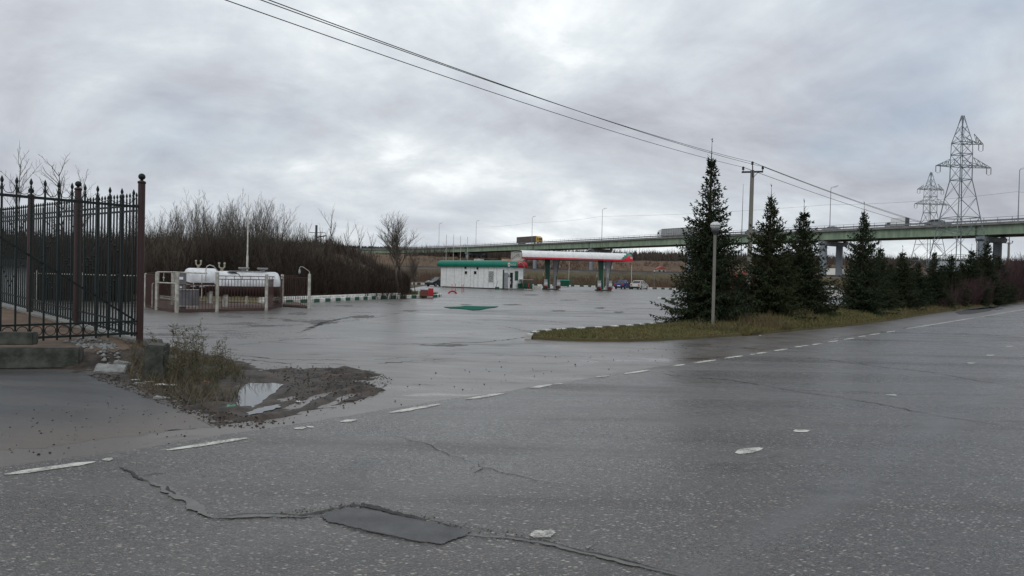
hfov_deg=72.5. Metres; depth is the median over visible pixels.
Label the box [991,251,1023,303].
spruce tree
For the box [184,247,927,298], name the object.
ground
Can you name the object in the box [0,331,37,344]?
kerb beam
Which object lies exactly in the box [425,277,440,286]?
parked car
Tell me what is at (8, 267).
iron fence
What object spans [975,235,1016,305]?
spruce tree
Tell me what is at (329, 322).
damp patch
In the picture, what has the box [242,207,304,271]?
thicket tree
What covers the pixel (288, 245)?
thicket tree
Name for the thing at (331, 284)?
undergrowth
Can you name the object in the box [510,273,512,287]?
door
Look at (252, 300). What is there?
verge
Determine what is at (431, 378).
mud clods
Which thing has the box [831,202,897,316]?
spruce tree
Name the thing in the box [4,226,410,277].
dry scrub
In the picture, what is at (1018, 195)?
street lamp
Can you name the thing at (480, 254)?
bridge pier
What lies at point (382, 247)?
forest
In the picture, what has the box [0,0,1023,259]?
sky
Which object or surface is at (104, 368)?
rubble slab
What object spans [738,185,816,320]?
spruce tree
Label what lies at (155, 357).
concrete block
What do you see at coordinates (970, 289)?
red shrub
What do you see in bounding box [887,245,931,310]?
spruce tree
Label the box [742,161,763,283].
utility pole
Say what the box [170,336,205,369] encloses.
weed plant
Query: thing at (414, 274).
willow tree
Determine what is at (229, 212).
thicket tree
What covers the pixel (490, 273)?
window
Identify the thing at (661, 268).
house
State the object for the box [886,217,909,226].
box truck
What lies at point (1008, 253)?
utility pole
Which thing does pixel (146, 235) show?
thicket tree
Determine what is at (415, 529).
road patch
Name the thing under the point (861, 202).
overhead wire
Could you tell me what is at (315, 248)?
thicket tree
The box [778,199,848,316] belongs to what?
spruce tree
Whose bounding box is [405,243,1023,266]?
bare wood
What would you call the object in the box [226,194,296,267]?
thicket tree
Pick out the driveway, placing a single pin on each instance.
(52, 394)
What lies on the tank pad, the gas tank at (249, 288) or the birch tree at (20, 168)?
the gas tank at (249, 288)
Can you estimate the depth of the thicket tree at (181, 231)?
45.88 m
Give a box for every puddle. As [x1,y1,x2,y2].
[235,381,283,406]
[246,404,280,414]
[955,306,999,314]
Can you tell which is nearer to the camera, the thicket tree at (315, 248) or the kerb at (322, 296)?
the kerb at (322, 296)
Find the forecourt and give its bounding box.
[0,285,1023,466]
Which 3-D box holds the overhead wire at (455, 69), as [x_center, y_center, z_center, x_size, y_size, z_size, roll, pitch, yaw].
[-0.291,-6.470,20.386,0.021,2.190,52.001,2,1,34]
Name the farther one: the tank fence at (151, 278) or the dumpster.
the dumpster
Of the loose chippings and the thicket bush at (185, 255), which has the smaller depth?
the loose chippings
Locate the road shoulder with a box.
[691,304,1023,353]
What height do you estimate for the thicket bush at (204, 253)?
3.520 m
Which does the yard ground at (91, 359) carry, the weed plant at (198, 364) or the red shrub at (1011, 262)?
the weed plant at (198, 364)
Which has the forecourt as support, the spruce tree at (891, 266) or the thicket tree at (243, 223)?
the spruce tree at (891, 266)
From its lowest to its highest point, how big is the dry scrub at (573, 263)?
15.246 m
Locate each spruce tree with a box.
[403,275,413,293]
[649,139,760,324]
[731,270,761,313]
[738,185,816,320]
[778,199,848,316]
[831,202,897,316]
[872,247,907,311]
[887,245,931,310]
[887,259,894,286]
[910,262,940,307]
[924,246,962,310]
[936,250,975,306]
[939,260,967,305]
[957,258,987,304]
[958,247,1000,306]
[966,251,1010,304]
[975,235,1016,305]
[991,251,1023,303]
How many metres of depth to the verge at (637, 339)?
19.58 m
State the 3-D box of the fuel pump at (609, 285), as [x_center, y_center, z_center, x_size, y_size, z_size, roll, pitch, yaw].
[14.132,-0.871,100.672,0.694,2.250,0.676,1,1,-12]
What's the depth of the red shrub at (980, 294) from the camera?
58.77 m
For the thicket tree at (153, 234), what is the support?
on the verge at (252, 300)
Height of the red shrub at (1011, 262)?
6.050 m
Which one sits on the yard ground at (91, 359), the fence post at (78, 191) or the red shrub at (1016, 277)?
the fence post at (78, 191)
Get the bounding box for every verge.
[52,294,312,302]
[412,281,670,287]
[532,301,1023,341]
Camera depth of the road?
5.48 m
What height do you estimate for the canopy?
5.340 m
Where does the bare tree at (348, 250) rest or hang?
on the verge at (252, 300)
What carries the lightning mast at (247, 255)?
on the forecourt
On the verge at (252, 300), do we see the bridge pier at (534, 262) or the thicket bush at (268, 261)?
the thicket bush at (268, 261)
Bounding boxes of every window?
[488,271,493,282]
[515,271,517,280]
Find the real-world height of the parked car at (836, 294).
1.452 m
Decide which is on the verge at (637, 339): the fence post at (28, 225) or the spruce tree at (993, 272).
the spruce tree at (993, 272)
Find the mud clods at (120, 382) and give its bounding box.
[89,374,275,428]
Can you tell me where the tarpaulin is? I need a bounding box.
[445,306,497,309]
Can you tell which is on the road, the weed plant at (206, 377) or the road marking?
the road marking
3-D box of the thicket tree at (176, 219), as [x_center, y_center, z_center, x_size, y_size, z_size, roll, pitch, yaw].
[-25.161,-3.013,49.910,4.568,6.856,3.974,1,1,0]
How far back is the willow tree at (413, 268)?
52.03 m
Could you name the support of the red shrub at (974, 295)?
on the verge at (637, 339)
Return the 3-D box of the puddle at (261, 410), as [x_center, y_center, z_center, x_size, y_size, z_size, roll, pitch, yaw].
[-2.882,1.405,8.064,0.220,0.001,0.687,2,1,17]
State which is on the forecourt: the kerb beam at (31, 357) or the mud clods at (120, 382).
the kerb beam at (31, 357)
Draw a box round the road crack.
[119,329,1021,575]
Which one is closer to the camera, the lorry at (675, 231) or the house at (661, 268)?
the lorry at (675, 231)
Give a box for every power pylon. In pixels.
[909,172,948,273]
[925,115,990,273]
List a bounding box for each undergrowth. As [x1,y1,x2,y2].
[2,227,145,302]
[39,234,413,299]
[934,274,1023,306]
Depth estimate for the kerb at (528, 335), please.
21.06 m
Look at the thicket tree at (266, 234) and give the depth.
45.71 m
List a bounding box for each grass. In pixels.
[117,335,255,408]
[248,290,438,298]
[686,299,1018,332]
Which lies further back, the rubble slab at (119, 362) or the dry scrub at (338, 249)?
the dry scrub at (338, 249)
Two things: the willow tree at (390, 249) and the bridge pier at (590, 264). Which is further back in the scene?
the bridge pier at (590, 264)
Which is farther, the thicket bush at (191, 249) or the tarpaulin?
the thicket bush at (191, 249)
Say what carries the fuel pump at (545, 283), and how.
on the pump island
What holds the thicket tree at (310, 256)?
on the verge at (252, 300)
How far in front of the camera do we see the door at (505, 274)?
94.49 m
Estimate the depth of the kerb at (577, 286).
138.65 m
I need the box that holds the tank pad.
[145,301,306,312]
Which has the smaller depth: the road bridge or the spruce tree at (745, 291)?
the spruce tree at (745, 291)
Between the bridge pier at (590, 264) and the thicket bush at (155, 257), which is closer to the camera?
the thicket bush at (155, 257)
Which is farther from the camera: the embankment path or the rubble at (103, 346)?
the embankment path
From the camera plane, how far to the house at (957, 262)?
165.11 m
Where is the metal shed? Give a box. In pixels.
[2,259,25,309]
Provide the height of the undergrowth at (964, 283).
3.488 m
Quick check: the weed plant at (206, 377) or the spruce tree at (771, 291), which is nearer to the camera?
the weed plant at (206, 377)
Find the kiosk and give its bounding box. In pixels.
[437,259,527,289]
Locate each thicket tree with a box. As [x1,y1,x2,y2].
[112,214,171,259]
[118,201,188,248]
[127,201,180,266]
[150,205,198,275]
[154,207,226,252]
[164,201,227,258]
[182,189,261,270]
[185,207,237,256]
[193,189,260,265]
[195,198,275,268]
[210,211,269,253]
[225,203,295,270]
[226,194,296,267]
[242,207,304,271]
[257,222,313,269]
[268,230,309,261]
[279,221,324,278]
[296,225,332,269]
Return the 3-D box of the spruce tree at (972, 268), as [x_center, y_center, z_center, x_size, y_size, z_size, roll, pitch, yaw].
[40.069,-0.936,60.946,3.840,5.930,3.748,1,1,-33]
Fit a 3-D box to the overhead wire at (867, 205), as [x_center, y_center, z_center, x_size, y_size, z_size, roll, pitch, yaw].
[46.175,-6.896,74.832,0.032,1.134,90.870,2,1,43]
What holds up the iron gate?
attached to the fence post at (141, 182)
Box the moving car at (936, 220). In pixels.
[924,219,950,224]
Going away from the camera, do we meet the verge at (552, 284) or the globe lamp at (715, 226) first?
the globe lamp at (715, 226)
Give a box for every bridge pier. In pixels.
[465,252,484,257]
[532,250,550,268]
[588,248,612,269]
[818,240,847,274]
[975,226,1006,263]
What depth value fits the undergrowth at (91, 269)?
34.19 m
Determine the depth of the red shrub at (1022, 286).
86.61 m
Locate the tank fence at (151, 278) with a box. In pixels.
[145,271,310,312]
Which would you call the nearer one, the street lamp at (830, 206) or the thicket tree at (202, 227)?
the thicket tree at (202, 227)
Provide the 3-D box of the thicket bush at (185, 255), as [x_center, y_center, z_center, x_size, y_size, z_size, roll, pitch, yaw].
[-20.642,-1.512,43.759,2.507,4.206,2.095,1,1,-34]
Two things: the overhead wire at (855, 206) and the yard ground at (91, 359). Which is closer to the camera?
the yard ground at (91, 359)
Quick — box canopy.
[511,250,632,289]
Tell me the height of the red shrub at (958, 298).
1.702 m
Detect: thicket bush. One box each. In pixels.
[124,240,154,292]
[128,238,161,274]
[145,237,171,280]
[146,229,195,294]
[159,235,202,271]
[173,226,203,269]
[193,236,230,270]
[193,246,218,267]
[227,253,249,270]
[253,246,283,272]
[289,260,306,294]
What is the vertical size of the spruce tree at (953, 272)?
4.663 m
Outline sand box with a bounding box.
[418,288,432,295]
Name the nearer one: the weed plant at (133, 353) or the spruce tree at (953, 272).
the weed plant at (133, 353)
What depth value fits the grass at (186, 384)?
9.62 m
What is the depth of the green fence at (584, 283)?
154.95 m
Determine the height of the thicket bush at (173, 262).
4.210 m
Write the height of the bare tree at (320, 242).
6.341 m
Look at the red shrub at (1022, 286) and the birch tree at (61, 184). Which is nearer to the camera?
the birch tree at (61, 184)
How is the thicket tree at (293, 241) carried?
on the verge at (252, 300)
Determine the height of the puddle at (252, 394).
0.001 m
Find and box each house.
[655,266,665,271]
[826,268,845,275]
[936,261,969,268]
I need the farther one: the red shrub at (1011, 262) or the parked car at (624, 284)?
the parked car at (624, 284)
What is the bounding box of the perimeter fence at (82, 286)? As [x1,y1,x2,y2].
[34,270,146,306]
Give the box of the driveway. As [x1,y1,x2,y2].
[0,370,217,450]
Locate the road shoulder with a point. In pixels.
(810, 335)
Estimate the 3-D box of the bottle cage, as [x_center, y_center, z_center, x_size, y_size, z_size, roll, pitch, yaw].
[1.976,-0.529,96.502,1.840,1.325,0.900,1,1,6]
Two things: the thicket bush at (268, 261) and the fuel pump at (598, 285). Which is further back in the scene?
the fuel pump at (598, 285)
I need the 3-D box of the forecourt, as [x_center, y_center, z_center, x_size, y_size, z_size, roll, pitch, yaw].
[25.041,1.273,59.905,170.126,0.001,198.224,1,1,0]
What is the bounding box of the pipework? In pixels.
[151,273,214,307]
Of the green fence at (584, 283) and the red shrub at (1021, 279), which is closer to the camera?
the red shrub at (1021, 279)
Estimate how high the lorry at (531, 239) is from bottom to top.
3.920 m
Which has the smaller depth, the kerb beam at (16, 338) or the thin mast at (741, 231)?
the kerb beam at (16, 338)
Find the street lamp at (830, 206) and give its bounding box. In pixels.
[829,186,834,228]
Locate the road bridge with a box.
[351,216,1023,253]
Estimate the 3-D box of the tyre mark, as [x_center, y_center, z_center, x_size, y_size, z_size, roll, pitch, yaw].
[0.526,1.027,39.808,14.147,0.001,55.463,1,1,15]
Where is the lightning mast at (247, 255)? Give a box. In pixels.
[246,195,248,303]
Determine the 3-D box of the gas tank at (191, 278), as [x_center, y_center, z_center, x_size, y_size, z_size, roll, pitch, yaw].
[-14.716,-0.289,33.104,1.553,2.060,1.140,1,1,-40]
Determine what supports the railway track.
on the railway ballast
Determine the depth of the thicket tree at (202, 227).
59.05 m
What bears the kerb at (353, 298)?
on the forecourt
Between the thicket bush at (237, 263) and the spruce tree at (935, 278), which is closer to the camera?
the thicket bush at (237, 263)
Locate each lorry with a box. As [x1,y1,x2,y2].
[517,236,542,243]
[657,227,701,236]
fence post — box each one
[26,188,34,311]
[73,181,81,324]
[136,173,145,344]
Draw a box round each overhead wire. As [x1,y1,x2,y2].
[226,0,740,166]
[261,0,750,161]
[269,0,762,166]
[744,167,997,240]
[755,163,1000,238]
[764,167,1005,240]
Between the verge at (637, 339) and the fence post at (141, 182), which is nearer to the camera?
the fence post at (141, 182)
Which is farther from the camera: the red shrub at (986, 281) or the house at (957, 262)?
the house at (957, 262)
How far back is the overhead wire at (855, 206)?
54.85 m
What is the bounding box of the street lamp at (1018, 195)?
[1017,168,1021,220]
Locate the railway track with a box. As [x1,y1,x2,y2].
[408,266,840,275]
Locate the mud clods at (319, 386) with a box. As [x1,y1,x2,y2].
[167,364,393,427]
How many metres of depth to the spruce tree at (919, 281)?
45.67 m
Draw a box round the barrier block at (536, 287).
[532,286,540,289]
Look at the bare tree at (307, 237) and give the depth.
66.13 m
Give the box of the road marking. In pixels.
[5,309,1023,536]
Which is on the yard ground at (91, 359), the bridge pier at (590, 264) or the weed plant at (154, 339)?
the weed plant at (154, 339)
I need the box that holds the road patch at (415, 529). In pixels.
[320,507,471,543]
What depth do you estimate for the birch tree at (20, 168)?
45.18 m
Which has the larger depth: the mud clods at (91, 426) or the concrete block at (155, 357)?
the concrete block at (155, 357)
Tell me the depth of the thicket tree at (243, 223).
46.53 m
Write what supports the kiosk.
on the forecourt
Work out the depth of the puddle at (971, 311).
48.82 m
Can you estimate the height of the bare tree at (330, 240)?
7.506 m
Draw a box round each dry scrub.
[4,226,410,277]
[356,250,929,275]
[385,266,853,290]
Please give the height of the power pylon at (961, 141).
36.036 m
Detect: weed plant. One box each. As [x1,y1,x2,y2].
[124,342,141,363]
[146,328,172,354]
[163,351,184,381]
[167,322,203,375]
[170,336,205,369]
[175,318,208,370]
[183,352,207,381]
[196,369,211,391]
[200,346,218,377]
[204,359,222,386]
[215,332,239,373]
[222,359,241,381]
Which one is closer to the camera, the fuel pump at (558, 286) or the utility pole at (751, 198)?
the utility pole at (751, 198)
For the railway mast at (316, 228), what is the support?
on the ground at (674, 267)
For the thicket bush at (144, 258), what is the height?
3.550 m
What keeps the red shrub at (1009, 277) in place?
on the verge at (637, 339)
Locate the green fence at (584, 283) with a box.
[569,281,614,285]
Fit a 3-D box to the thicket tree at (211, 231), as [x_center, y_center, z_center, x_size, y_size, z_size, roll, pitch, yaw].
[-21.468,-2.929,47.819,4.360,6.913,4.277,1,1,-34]
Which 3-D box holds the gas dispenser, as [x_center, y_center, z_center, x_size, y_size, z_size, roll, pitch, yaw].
[-12.646,0.147,27.239,0.780,1.450,0.405,1,1,-14]
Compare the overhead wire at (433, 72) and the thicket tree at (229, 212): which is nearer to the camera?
the overhead wire at (433, 72)
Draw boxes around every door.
[504,273,507,287]
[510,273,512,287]
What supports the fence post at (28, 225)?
on the yard ground at (91, 359)
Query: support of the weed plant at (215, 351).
on the yard ground at (91, 359)
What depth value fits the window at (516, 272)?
96.12 m
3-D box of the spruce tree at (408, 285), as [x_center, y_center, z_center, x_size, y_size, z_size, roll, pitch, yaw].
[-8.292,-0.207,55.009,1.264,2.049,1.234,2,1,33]
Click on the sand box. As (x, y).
(425, 292)
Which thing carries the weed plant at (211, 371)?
on the yard ground at (91, 359)
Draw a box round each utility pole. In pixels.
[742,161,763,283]
[1004,236,1012,263]
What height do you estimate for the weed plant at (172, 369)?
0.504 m
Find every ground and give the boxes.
[0,307,384,425]
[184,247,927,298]
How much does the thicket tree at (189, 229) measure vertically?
6.624 m
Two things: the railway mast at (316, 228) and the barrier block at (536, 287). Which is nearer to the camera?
the barrier block at (536, 287)
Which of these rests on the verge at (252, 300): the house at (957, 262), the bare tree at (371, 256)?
the bare tree at (371, 256)
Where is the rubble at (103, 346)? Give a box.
[63,336,120,362]
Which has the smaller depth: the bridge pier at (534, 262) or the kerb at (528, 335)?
the kerb at (528, 335)
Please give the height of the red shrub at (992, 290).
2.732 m
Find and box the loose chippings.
[266,501,600,550]
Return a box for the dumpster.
[560,280,569,286]
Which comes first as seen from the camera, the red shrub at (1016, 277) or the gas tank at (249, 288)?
the gas tank at (249, 288)
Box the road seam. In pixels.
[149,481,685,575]
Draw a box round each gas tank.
[185,260,217,302]
[205,262,279,306]
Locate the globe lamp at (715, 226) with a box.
[710,222,720,325]
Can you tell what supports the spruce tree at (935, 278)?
on the verge at (637, 339)
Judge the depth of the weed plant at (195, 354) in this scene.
10.50 m
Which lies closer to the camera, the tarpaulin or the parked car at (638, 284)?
the tarpaulin
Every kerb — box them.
[258,291,440,302]
[258,293,398,300]
[411,283,678,289]
[525,320,674,338]
[657,297,676,299]
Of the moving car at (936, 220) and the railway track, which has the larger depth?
the railway track
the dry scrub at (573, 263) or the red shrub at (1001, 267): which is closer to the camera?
the red shrub at (1001, 267)
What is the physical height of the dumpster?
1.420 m
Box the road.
[0,310,1023,575]
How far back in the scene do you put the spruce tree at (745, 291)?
27.33 m
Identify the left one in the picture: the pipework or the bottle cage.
the pipework
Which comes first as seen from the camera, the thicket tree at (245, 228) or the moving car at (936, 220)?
the thicket tree at (245, 228)
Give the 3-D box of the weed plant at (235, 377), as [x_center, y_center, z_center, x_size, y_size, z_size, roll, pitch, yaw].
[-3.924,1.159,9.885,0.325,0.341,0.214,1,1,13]
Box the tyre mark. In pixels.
[189,298,650,363]
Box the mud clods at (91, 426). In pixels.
[9,396,190,455]
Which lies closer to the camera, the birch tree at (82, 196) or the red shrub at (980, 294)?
the birch tree at (82, 196)
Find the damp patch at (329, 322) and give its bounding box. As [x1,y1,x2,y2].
[219,294,622,346]
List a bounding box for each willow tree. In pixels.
[376,213,421,292]
[380,211,418,292]
[401,250,419,294]
[407,258,417,293]
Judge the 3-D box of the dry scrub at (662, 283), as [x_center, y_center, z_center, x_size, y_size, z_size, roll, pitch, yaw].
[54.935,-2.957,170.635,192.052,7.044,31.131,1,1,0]
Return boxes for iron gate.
[0,176,138,340]
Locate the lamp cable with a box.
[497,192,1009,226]
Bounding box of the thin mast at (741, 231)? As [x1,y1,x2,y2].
[740,202,742,270]
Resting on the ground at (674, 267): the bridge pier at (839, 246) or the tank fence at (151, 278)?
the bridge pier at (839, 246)
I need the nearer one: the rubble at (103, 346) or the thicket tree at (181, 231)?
the rubble at (103, 346)
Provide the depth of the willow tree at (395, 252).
50.94 m
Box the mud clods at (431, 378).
[36,342,760,454]
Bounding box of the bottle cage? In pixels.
[519,279,532,288]
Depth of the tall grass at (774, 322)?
24.12 m
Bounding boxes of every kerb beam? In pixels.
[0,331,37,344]
[0,346,83,368]
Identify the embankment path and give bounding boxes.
[417,268,850,277]
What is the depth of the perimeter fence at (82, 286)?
30.96 m
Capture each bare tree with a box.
[301,224,313,253]
[312,227,329,253]
[318,208,340,268]
[340,220,356,260]
[352,224,363,276]
[364,232,375,271]
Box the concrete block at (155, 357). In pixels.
[144,342,168,379]
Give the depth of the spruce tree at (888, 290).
37.60 m
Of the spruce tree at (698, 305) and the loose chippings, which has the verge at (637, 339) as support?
the spruce tree at (698, 305)
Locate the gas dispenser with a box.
[179,273,199,309]
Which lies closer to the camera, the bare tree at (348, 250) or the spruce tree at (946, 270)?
the spruce tree at (946, 270)
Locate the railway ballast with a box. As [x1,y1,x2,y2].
[401,266,849,276]
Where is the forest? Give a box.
[344,245,959,260]
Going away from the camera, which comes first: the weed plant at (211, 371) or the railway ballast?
the weed plant at (211, 371)
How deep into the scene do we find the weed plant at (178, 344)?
10.27 m
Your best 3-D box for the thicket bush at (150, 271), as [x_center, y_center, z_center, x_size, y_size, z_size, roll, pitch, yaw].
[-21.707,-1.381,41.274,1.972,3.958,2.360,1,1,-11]
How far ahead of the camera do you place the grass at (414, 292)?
46.97 m
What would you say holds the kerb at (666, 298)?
on the forecourt
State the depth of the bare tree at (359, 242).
59.82 m
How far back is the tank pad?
30.14 m
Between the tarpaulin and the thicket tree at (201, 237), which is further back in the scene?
the thicket tree at (201, 237)
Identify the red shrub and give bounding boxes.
[937,297,945,307]
[948,288,959,301]
[953,281,966,304]
[966,277,984,304]
[966,279,980,304]
[966,280,973,301]
[978,274,991,293]
[985,280,998,302]
[991,261,1008,276]
[993,253,1023,279]
[993,264,1021,288]
[1004,259,1019,283]
[1009,260,1023,293]
[1019,266,1023,300]
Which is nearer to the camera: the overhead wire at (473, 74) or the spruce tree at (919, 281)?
the overhead wire at (473, 74)
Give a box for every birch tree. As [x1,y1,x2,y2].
[0,140,40,237]
[37,154,88,241]
[61,165,95,264]
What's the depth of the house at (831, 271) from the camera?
298.18 m
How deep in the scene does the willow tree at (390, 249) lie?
51.62 m
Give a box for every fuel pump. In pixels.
[543,273,547,287]
[556,277,560,288]
[596,280,601,289]
[607,281,612,289]
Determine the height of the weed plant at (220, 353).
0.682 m
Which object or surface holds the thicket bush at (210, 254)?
on the verge at (252, 300)
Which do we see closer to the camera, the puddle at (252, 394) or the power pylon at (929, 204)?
the puddle at (252, 394)
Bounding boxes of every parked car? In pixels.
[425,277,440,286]
[614,280,630,288]
[630,280,648,288]
[819,286,844,296]
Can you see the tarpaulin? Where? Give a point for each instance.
(473, 307)
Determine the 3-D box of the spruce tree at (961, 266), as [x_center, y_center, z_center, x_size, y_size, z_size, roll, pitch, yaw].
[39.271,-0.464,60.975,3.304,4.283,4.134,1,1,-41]
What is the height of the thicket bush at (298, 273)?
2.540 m
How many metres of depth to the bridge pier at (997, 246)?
171.36 m
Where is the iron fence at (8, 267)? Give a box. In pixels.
[2,192,143,342]
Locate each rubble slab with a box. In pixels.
[93,363,126,373]
[113,360,132,366]
[143,338,162,343]
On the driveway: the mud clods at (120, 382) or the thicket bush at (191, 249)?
the mud clods at (120, 382)
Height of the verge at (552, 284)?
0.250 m
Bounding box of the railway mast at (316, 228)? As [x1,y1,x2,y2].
[309,225,326,240]

